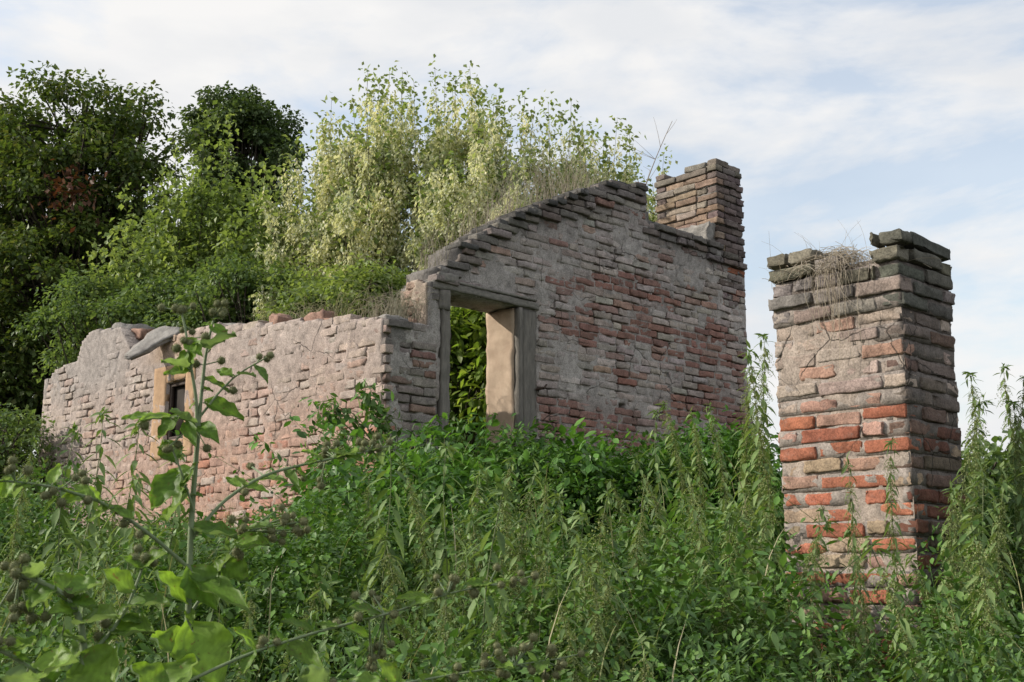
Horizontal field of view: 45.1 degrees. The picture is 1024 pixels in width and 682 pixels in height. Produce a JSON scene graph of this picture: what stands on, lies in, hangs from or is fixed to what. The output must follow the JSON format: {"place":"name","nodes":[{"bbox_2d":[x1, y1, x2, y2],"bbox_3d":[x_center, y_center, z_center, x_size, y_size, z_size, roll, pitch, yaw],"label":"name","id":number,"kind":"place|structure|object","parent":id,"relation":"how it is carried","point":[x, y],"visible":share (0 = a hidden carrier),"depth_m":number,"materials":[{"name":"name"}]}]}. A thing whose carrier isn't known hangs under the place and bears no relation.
{"place":"outdoors","nodes":[
{"label":"outdoors","id":0,"kind":"place"},
{"bbox_2d":[2,519,1017,681],"bbox_3d":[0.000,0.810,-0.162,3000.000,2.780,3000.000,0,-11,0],"label":"ground","id":1,"kind":"structure","parent":0,"point":[266,679],"depth_m":7.41,"materials":[{"name":"soil"}]},
{"bbox_2d":[0,431,44,663],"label":"stinging nettle","id":2,"kind":"object","parent":1,"relation":"on","point":[18,511],"visible":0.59,"depth_m":6.43,"materials":[{"name":"green plant"}]},
{"bbox_2d":[0,402,64,517],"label":"leafy shrub","id":3,"kind":"object","parent":1,"relation":"on","point":[19,432],"visible":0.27,"depth_m":13.37,"materials":[{"name":"green plant"}]},
{"bbox_2d":[30,422,85,648],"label":"stinging nettle","id":4,"kind":"object","parent":1,"relation":"on","point":[61,514],"visible":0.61,"depth_m":6.37,"materials":[{"name":"green plant"}]},
{"bbox_2d":[36,528,98,681],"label":"stinging nettle","id":5,"kind":"object","parent":1,"relation":"on","point":[67,624],"visible":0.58,"depth_m":4.71,"materials":[{"name":"green plant"}]},
{"bbox_2d":[0,542,170,681],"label":"burdock","id":6,"kind":"object","parent":1,"relation":"on","point":[99,661],"visible":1,"depth_m":2.14,"materials":[{"name":"green plant"}]},
{"bbox_2d":[51,406,119,630],"bbox_3d":[-2.361,1.150,6.856,0.305,1.564,0.304,-4,-12,19],"label":"stinging nettle","id":7,"kind":"object","parent":1,"relation":"on","point":[91,529],"visible":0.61,"depth_m":6.91,"materials":[{"name":"green plant"}]},
{"bbox_2d":[10,262,186,383],"bbox_3d":[-4.777,1.040,14.789,2.543,4.127,2.051,0,-11,0],"label":"leafy shrub","id":8,"kind":"object","parent":1,"relation":"on","point":[75,295],"visible":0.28,"depth_m":14.83,"materials":[{"name":"green plant"}]},
{"bbox_2d":[87,548,118,647],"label":"stinging nettle","id":9,"kind":"object","parent":1,"relation":"on","point":[102,591],"visible":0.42,"depth_m":5.09,"materials":[{"name":"green plant"}]},
{"bbox_2d":[0,60,214,527],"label":"broadleaf tree","id":10,"kind":"object","parent":1,"relation":"on","point":[40,246],"visible":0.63,"depth_m":19.83,"materials":[{"name":"green plant"}]},
{"bbox_2d":[86,419,157,677],"bbox_3d":[-1.980,1.194,6.211,0.330,1.604,0.308,-2,-12,11],"label":"stinging nettle","id":11,"kind":"object","parent":1,"relation":"on","point":[135,429],"visible":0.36,"depth_m":6.26,"materials":[{"name":"green plant"}]},
{"bbox_2d":[111,473,168,681],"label":"stinging nettle","id":12,"kind":"object","parent":1,"relation":"on","point":[129,533],"visible":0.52,"depth_m":5.99,"materials":[{"name":"green plant"}]},
{"bbox_2d":[83,265,216,328],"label":"leafy shrub","id":13,"kind":"object","parent":1,"relation":"on","point":[136,308],"visible":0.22,"depth_m":14.41,"materials":[{"name":"green plant"}]},
{"bbox_2d":[135,446,197,661],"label":"stinging nettle","id":14,"kind":"object","parent":1,"relation":"on","point":[180,508],"visible":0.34,"depth_m":6.10,"materials":[{"name":"green plant"}]},
{"bbox_2d":[76,100,297,348],"bbox_3d":[-4.156,-0.077,15.771,3.114,6.787,2.909,0,-11,0],"label":"young tree","id":15,"kind":"object","parent":1,"relation":"on","point":[224,221],"visible":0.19,"depth_m":15.71,"materials":[{"name":"green plant"}]},
{"bbox_2d":[0,298,393,681],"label":"burdock","id":16,"kind":"object","parent":1,"relation":"on","point":[208,643],"visible":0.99,"depth_m":2.67,"materials":[{"name":"green plant"}]},
{"bbox_2d":[142,249,323,330],"bbox_3d":[-3.018,0.905,13.881,2.405,4.014,1.818,0,-11,0],"label":"leafy shrub","id":17,"kind":"object","parent":1,"relation":"on","point":[231,285],"visible":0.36,"depth_m":13.95,"materials":[{"name":"green plant"}]},
{"bbox_2d":[170,80,310,261],"bbox_3d":[-6.377,-0.154,27.620,3.588,11.954,3.944,0,-11,0],"label":"broadleaf tree","id":18,"kind":"object","parent":1,"relation":"on","point":[261,137],"visible":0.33,"depth_m":27.84,"materials":[{"name":"green plant"}]},
{"bbox_2d":[225,581,263,681],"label":"stinging nettle","id":19,"kind":"object","parent":1,"relation":"on","point":[249,620],"visible":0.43,"depth_m":4.45,"materials":[{"name":"green plant"}]},
{"bbox_2d":[248,264,362,320],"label":"leafy shrub","id":20,"kind":"object","parent":1,"relation":"on","point":[309,288],"visible":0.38,"depth_m":13.10,"materials":[{"name":"green plant"}]},
{"bbox_2d":[273,562,339,681],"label":"stinging nettle","id":21,"kind":"object","parent":1,"relation":"on","point":[286,658],"visible":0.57,"depth_m":5.31,"materials":[{"name":"green plant"}]},
{"bbox_2d":[295,418,357,538],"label":"bramble","id":22,"kind":"object","parent":1,"relation":"on","point":[342,434],"visible":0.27,"depth_m":8.38,"materials":[{"name":"green plant"}]},
{"bbox_2d":[305,579,353,678],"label":"stinging nettle","id":23,"kind":"object","parent":1,"relation":"on","point":[327,602],"visible":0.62,"depth_m":4.32,"materials":[{"name":"green plant"}]},
{"bbox_2d":[244,60,424,319],"bbox_3d":[-2.090,-0.284,14.911,2.363,6.852,3.176,2,-12,-12],"label":"maple tree","id":24,"kind":"object","parent":1,"relation":"on","point":[334,231],"visible":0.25,"depth_m":14.65,"materials":[{"name":"green plant"}]},
{"bbox_2d":[128,562,585,681],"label":"burdock","id":25,"kind":"object","parent":1,"relation":"on","point":[314,670],"visible":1,"depth_m":2.56,"materials":[{"name":"green plant"}]},
{"bbox_2d":[315,248,412,317],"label":"leafy shrub","id":26,"kind":"object","parent":1,"relation":"on","point":[385,278],"visible":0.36,"depth_m":12.42,"materials":[{"name":"green plant"}]},
{"bbox_2d":[348,467,381,645],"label":"stinging nettle","id":27,"kind":"object","parent":1,"relation":"on","point":[368,505],"visible":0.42,"depth_m":6.54,"materials":[{"name":"green plant"}]},
{"bbox_2d":[342,433,407,679],"bbox_3d":[-0.626,1.185,5.665,0.366,1.525,0.339,12,-5,-34],"label":"stinging nettle","id":28,"kind":"object","parent":1,"relation":"on","point":[372,567],"visible":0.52,"depth_m":5.63,"materials":[{"name":"green plant"}]},
{"bbox_2d":[37,158,753,548],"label":"ruined house","id":29,"kind":"structure","parent":1,"relation":"on","point":[599,304],"depth_m":11.19,"materials":[{"name":"brick"}]},
{"bbox_2d":[124,326,180,359],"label":"mortar slab","id":30,"kind":"structure","parent":29,"relation":"on","point":[152,340],"depth_m":11.94,"materials":[{"name":"grey concrete"}]},
{"bbox_2d":[150,359,195,460],"bbox_3d":[-3.203,0.670,11.761,0.088,0.909,0.795,11,-16,-43],"label":"window","id":31,"kind":"structure","parent":29,"relation":"in","point":[176,396],"depth_m":11.86,"materials":[{"name":"brown wood"}]},
{"bbox_2d":[221,274,403,324],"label":"dry grass tuft","id":32,"kind":"object","parent":29,"relation":"on","point":[331,309],"visible":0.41,"depth_m":10.38,"materials":[{"name":"plant"}]},
{"bbox_2d":[335,278,458,321],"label":"dry grass tuft","id":33,"kind":"object","parent":29,"relation":"on","point":[402,312],"visible":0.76,"depth_m":9.81,"materials":[{"name":"plant"}]},
{"bbox_2d":[405,164,545,271],"bbox_3d":[-0.406,-1.021,10.716,0.937,1.263,1.374,-10,-15,40],"label":"dry grass tuft","id":34,"kind":"object","parent":29,"relation":"on","point":[470,228],"visible":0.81,"depth_m":10.65,"materials":[{"name":"plant"}]},
{"bbox_2d":[468,135,631,219],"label":"dry grass tuft","id":35,"kind":"object","parent":29,"relation":"on","point":[574,182],"visible":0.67,"depth_m":11.80,"materials":[{"name":"plant"}]},
{"bbox_2d":[367,530,423,679],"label":"stinging nettle","id":36,"kind":"object","parent":1,"relation":"on","point":[388,570],"visible":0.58,"depth_m":4.81,"materials":[{"name":"green plant"}]},
{"bbox_2d":[396,454,441,668],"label":"stinging nettle","id":37,"kind":"object","parent":1,"relation":"on","point":[425,561],"visible":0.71,"depth_m":6.03,"materials":[{"name":"green plant"}]},
{"bbox_2d":[432,571,460,681],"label":"stinging nettle","id":38,"kind":"object","parent":1,"relation":"on","point":[443,598],"visible":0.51,"depth_m":3.97,"materials":[{"name":"green plant"}]},
{"bbox_2d":[415,441,481,668],"bbox_3d":[-0.298,1.208,5.656,0.301,1.519,0.290,9,-14,-37],"label":"stinging nettle","id":39,"kind":"object","parent":1,"relation":"on","point":[446,565],"visible":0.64,"depth_m":5.71,"materials":[{"name":"green plant"}]},
{"bbox_2d":[446,541,482,673],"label":"stinging nettle","id":40,"kind":"object","parent":1,"relation":"on","point":[467,572],"visible":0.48,"depth_m":4.96,"materials":[{"name":"green plant"}]},
{"bbox_2d":[449,306,486,465],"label":"leafy shrub","id":41,"kind":"object","parent":1,"relation":"on","point":[468,357],"visible":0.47,"depth_m":11.38,"materials":[{"name":"green plant"}]},
{"bbox_2d":[377,54,560,446],"bbox_3d":[-0.552,-0.239,14.237,2.284,6.536,3.670,0,-11,0],"label":"maple tree","id":42,"kind":"object","parent":1,"relation":"on","point":[445,154],"visible":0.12,"depth_m":14.43,"materials":[{"name":"green plant"}]},
{"bbox_2d":[458,512,509,653],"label":"stinging nettle","id":43,"kind":"object","parent":1,"relation":"on","point":[470,524],"visible":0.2,"depth_m":5.38,"materials":[{"name":"green plant"}]},
{"bbox_2d":[450,473,521,681],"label":"stinging nettle","id":44,"kind":"object","parent":1,"relation":"on","point":[505,492],"visible":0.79,"depth_m":4.52,"materials":[{"name":"green plant"}]},
{"bbox_2d":[477,592,515,681],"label":"stinging nettle","id":45,"kind":"object","parent":1,"relation":"on","point":[505,606],"visible":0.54,"depth_m":4.28,"materials":[{"name":"green plant"}]},
{"bbox_2d":[0,416,1019,681],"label":"nettle undergrowth","id":46,"kind":"object","parent":1,"relation":"on","point":[324,586],"visible":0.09,"depth_m":3.75,"materials":[{"name":"green plant"}]},
{"bbox_2d":[0,420,1023,681],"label":"leafy weeds","id":47,"kind":"object","parent":1,"relation":"on","point":[774,612],"visible":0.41,"depth_m":5.49,"materials":[{"name":"green plant"}]},
{"bbox_2d":[0,464,1023,681],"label":"pale weeds","id":48,"kind":"object","parent":1,"relation":"on","point":[109,541],"visible":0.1,"depth_m":6.14,"materials":[{"name":"green plant"}]},
{"bbox_2d":[0,423,1023,681],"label":"dry grass","id":49,"kind":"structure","parent":1,"relation":"on","point":[456,565],"depth_m":4.91,"materials":[{"name":"plant"}]},
{"bbox_2d":[0,412,1023,681],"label":"nettle patches","id":50,"kind":"object","parent":1,"relation":"on","point":[1000,664],"visible":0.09,"depth_m":4.61,"materials":[{"name":"green plant"}]},
{"bbox_2d":[0,425,1023,681],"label":"undergrowth","id":51,"kind":"object","parent":1,"relation":"on","point":[910,579],"visible":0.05,"depth_m":5.76,"materials":[{"name":"green plant"}]},
{"bbox_2d":[481,458,546,678],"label":"stinging nettle","id":52,"kind":"object","parent":1,"relation":"on","point":[535,477],"visible":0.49,"depth_m":5.05,"materials":[{"name":"green plant"}]},
{"bbox_2d":[487,485,541,674],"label":"stinging nettle","id":53,"kind":"object","parent":1,"relation":"on","point":[504,519],"visible":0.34,"depth_m":5.05,"materials":[{"name":"green plant"}]},
{"bbox_2d":[501,544,555,680],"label":"stinging nettle","id":54,"kind":"object","parent":1,"relation":"on","point":[546,569],"visible":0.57,"depth_m":4.85,"materials":[{"name":"green plant"}]},
{"bbox_2d":[513,504,552,680],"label":"stinging nettle","id":55,"kind":"object","parent":1,"relation":"on","point":[544,521],"visible":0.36,"depth_m":5.16,"materials":[{"name":"green plant"}]},
{"bbox_2d":[534,577,590,681],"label":"stinging nettle","id":56,"kind":"object","parent":1,"relation":"on","point":[551,592],"visible":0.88,"depth_m":4.18,"materials":[{"name":"green plant"}]},
{"bbox_2d":[550,580,591,681],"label":"stinging nettle","id":57,"kind":"object","parent":1,"relation":"on","point":[573,592],"visible":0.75,"depth_m":4.38,"materials":[{"name":"green plant"}]},
{"bbox_2d":[561,502,612,674],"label":"stinging nettle","id":58,"kind":"object","parent":1,"relation":"on","point":[582,517],"visible":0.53,"depth_m":4.80,"materials":[{"name":"green plant"}]},
{"bbox_2d":[567,534,607,680],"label":"stinging nettle","id":59,"kind":"object","parent":1,"relation":"on","point":[582,575],"visible":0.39,"depth_m":4.63,"materials":[{"name":"green plant"}]},
{"bbox_2d":[561,481,620,680],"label":"stinging nettle","id":60,"kind":"object","parent":1,"relation":"on","point":[607,504],"visible":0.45,"depth_m":4.73,"materials":[{"name":"green plant"}]},
{"bbox_2d":[580,570,610,681],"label":"stinging nettle","id":61,"kind":"object","parent":1,"relation":"on","point":[596,624],"visible":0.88,"depth_m":4.29,"materials":[{"name":"green plant"}]},
{"bbox_2d":[193,397,1012,663],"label":"bramble undergrowth","id":62,"kind":"object","parent":1,"relation":"on","point":[360,432],"visible":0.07,"depth_m":7.84,"materials":[{"name":"green plant"}]},
{"bbox_2d":[301,393,390,467],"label":"bramble","id":63,"kind":"object","parent":62,"relation":"on","point":[338,415],"visible":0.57,"depth_m":8.81,"materials":[{"name":"green plant"}]},
{"bbox_2d":[350,378,409,472],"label":"bramble","id":64,"kind":"object","parent":62,"relation":"on","point":[376,411],"visible":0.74,"depth_m":8.95,"materials":[{"name":"green plant"}]},
{"bbox_2d":[529,91,677,221],"bbox_3d":[0.909,-0.034,15.318,2.271,6.444,3.462,-3,-12,17],"label":"maple tree","id":65,"kind":"object","parent":1,"relation":"on","point":[628,176],"visible":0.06,"depth_m":15.22,"materials":[{"name":"green plant"}]},
{"bbox_2d":[579,561,627,681],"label":"stinging nettle","id":66,"kind":"object","parent":1,"relation":"on","point":[606,587],"visible":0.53,"depth_m":4.43,"materials":[{"name":"green plant"}]},
{"bbox_2d":[589,538,635,681],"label":"stinging nettle","id":67,"kind":"object","parent":1,"relation":"on","point":[598,554],"visible":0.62,"depth_m":4.50,"materials":[{"name":"green plant"}]},
{"bbox_2d":[227,404,1021,661],"bbox_3d":[0.793,1.314,8.447,5.386,2.021,3.431,0,-11,0],"label":"creeper carpet","id":68,"kind":"object","parent":1,"relation":"on","point":[581,445],"visible":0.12,"depth_m":8.81,"materials":[{"name":"green plant"}]},
{"bbox_2d":[616,486,654,680],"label":"stinging nettle","id":69,"kind":"object","parent":1,"relation":"on","point":[633,564],"visible":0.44,"depth_m":5.43,"materials":[{"name":"green plant"}]},
{"bbox_2d":[626,630,656,681],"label":"stinging nettle","id":70,"kind":"object","parent":1,"relation":"on","point":[648,645],"visible":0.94,"depth_m":3.69,"materials":[{"name":"green plant"}]},
{"bbox_2d":[640,407,672,545],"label":"stinging nettle","id":71,"kind":"object","parent":1,"relation":"on","point":[651,462],"visible":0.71,"depth_m":8.48,"materials":[{"name":"green plant"}]},
{"bbox_2d":[628,453,692,674],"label":"stinging nettle","id":72,"kind":"object","parent":1,"relation":"on","point":[644,483],"visible":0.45,"depth_m":5.75,"materials":[{"name":"green plant"}]},
{"bbox_2d":[655,400,693,545],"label":"stinging nettle","id":73,"kind":"object","parent":1,"relation":"on","point":[673,461],"visible":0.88,"depth_m":8.26,"materials":[{"name":"green plant"}]},
{"bbox_2d":[685,408,714,563],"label":"stinging nettle","id":74,"kind":"object","parent":1,"relation":"on","point":[698,479],"visible":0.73,"depth_m":7.83,"materials":[{"name":"green plant"}]},
{"bbox_2d":[678,466,731,674],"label":"stinging nettle","id":75,"kind":"object","parent":1,"relation":"on","point":[693,513],"visible":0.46,"depth_m":5.22,"materials":[{"name":"green plant"}]},
{"bbox_2d":[695,580,736,681],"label":"stinging nettle","id":76,"kind":"object","parent":1,"relation":"on","point":[729,590],"visible":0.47,"depth_m":4.73,"materials":[{"name":"green plant"}]},
{"bbox_2d":[703,402,735,560],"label":"stinging nettle","id":77,"kind":"object","parent":1,"relation":"on","point":[718,456],"visible":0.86,"depth_m":8.11,"materials":[{"name":"green plant"}]},
{"bbox_2d":[708,501,750,680],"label":"stinging nettle","id":78,"kind":"object","parent":1,"relation":"on","point":[725,517],"visible":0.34,"depth_m":5.03,"materials":[{"name":"green plant"}]},
{"bbox_2d":[730,485,761,678],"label":"stinging nettle","id":79,"kind":"object","parent":1,"relation":"on","point":[740,497],"visible":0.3,"depth_m":5.70,"materials":[{"name":"green plant"}]},
{"bbox_2d":[728,368,772,570],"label":"stinging nettle","id":80,"kind":"object","parent":1,"relation":"on","point":[743,464],"visible":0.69,"depth_m":7.67,"materials":[{"name":"green plant"}]},
{"bbox_2d":[741,333,777,566],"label":"stinging nettle","id":81,"kind":"object","parent":1,"relation":"on","point":[764,377],"visible":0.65,"depth_m":7.67,"materials":[{"name":"green plant"}]},
{"bbox_2d":[739,340,785,617],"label":"stinging nettle","id":82,"kind":"object","parent":1,"relation":"on","point":[768,469],"visible":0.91,"depth_m":7.31,"materials":[{"name":"green plant"}]},
{"bbox_2d":[761,514,841,681],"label":"stinging nettle","id":83,"kind":"object","parent":1,"relation":"on","point":[804,574],"visible":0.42,"depth_m":5.21,"materials":[{"name":"green plant"}]},
{"bbox_2d":[802,504,829,681],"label":"stinging nettle","id":84,"kind":"object","parent":1,"relation":"on","point":[821,613],"visible":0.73,"depth_m":5.04,"materials":[{"name":"green plant"}]},
{"bbox_2d":[841,450,873,672],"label":"stinging nettle","id":85,"kind":"object","parent":1,"relation":"on","point":[852,525],"visible":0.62,"depth_m":5.23,"materials":[{"name":"green plant"}]},
{"bbox_2d":[842,517,885,681],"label":"stinging nettle","id":86,"kind":"object","parent":1,"relation":"on","point":[847,533],"visible":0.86,"depth_m":4.89,"materials":[{"name":"green plant"}]},
{"bbox_2d":[767,228,965,681],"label":"brick pillar","id":87,"kind":"structure","parent":1,"relation":"on","point":[897,381],"depth_m":6.28,"materials":[{"name":"red brick"}]},
{"bbox_2d":[759,220,941,364],"bbox_3d":[1.751,-0.240,6.551,0.840,0.856,0.824,0,-11,0],"label":"dry grass mat","id":88,"kind":"object","parent":87,"relation":"on","point":[848,259],"visible":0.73,"depth_m":6.42,"materials":[{"name":"plant"}]},
{"bbox_2d":[882,437,908,681],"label":"stinging nettle","id":89,"kind":"object","parent":1,"relation":"on","point":[894,541],"visible":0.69,"depth_m":5.32,"materials":[{"name":"green plant"}]},
{"bbox_2d":[858,536,941,681],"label":"stinging nettle","id":90,"kind":"object","parent":1,"relation":"on","point":[908,636],"visible":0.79,"depth_m":4.06,"materials":[{"name":"green plant"}]},
{"bbox_2d":[903,554,957,669],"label":"stinging nettle","id":91,"kind":"object","parent":1,"relation":"on","point":[921,582],"visible":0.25,"depth_m":5.43,"materials":[{"name":"green plant"}]},
{"bbox_2d":[935,481,971,676],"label":"stinging nettle","id":92,"kind":"object","parent":1,"relation":"on","point":[955,519],"visible":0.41,"depth_m":5.10,"materials":[{"name":"green plant"}]},
{"bbox_2d":[931,392,997,672],"bbox_3d":[2.050,1.078,5.579,0.451,1.732,0.210,0,-11,-1],"label":"stinging nettle","id":93,"kind":"object","parent":1,"relation":"on","point":[965,463],"visible":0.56,"depth_m":5.67,"materials":[{"name":"green plant"}]},
{"bbox_2d":[948,537,989,636],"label":"stinging nettle","id":94,"kind":"object","parent":1,"relation":"on","point":[967,569],"visible":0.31,"depth_m":5.08,"materials":[{"name":"green plant"}]},
{"bbox_2d":[960,438,988,608],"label":"stinging nettle","id":95,"kind":"object","parent":1,"relation":"on","point":[967,555],"visible":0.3,"depth_m":5.87,"materials":[{"name":"green plant"}]},
{"bbox_2d":[960,371,996,590],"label":"stinging nettle","id":96,"kind":"object","parent":1,"relation":"on","point":[973,393],"visible":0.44,"depth_m":7.24,"materials":[{"name":"green plant"}]},
{"bbox_2d":[957,471,1009,679],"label":"stinging nettle","id":97,"kind":"object","parent":1,"relation":"on","point":[992,482],"visible":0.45,"depth_m":5.37,"materials":[{"name":"green plant"}]},
{"bbox_2d":[956,513,1017,681],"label":"stinging nettle","id":98,"kind":"object","parent":1,"relation":"on","point":[989,595],"visible":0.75,"depth_m":4.43,"materials":[{"name":"green plant"}]},
{"bbox_2d":[961,428,1023,546],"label":"leafy shrub","id":99,"kind":"object","parent":1,"relation":"on","point":[996,458],"visible":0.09,"depth_m":8.41,"materials":[{"name":"green plant"}]},
{"bbox_2d":[978,469,1019,678],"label":"stinging nettle","id":100,"kind":"object","parent":1,"relation":"on","point":[1006,487],"visible":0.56,"depth_m":4.75,"materials":[{"name":"green plant"}]},
{"bbox_2d":[994,363,1023,579],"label":"stinging nettle","id":101,"kind":"object","parent":1,"relation":"on","point":[1009,432],"visible":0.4,"depth_m":7.14,"materials":[{"name":"green plant"}]},
{"bbox_2d":[999,376,1023,608],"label":"stinging nettle","id":102,"kind":"object","parent":1,"relation":"on","point":[1020,420],"visible":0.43,"depth_m":6.88,"materials":[{"name":"green plant"}]},
{"bbox_2d":[1002,400,1023,601],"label":"stinging nettle","id":103,"kind":"object","parent":1,"relation":"on","point":[1020,496],"visible":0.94,"depth_m":6.29,"materials":[{"name":"green plant"}]},
{"bbox_2d":[0,0,1023,472],"label":"sky","id":104,"kind":"structure","parent":0,"point":[881,115],"materials":[{"name":"white"}]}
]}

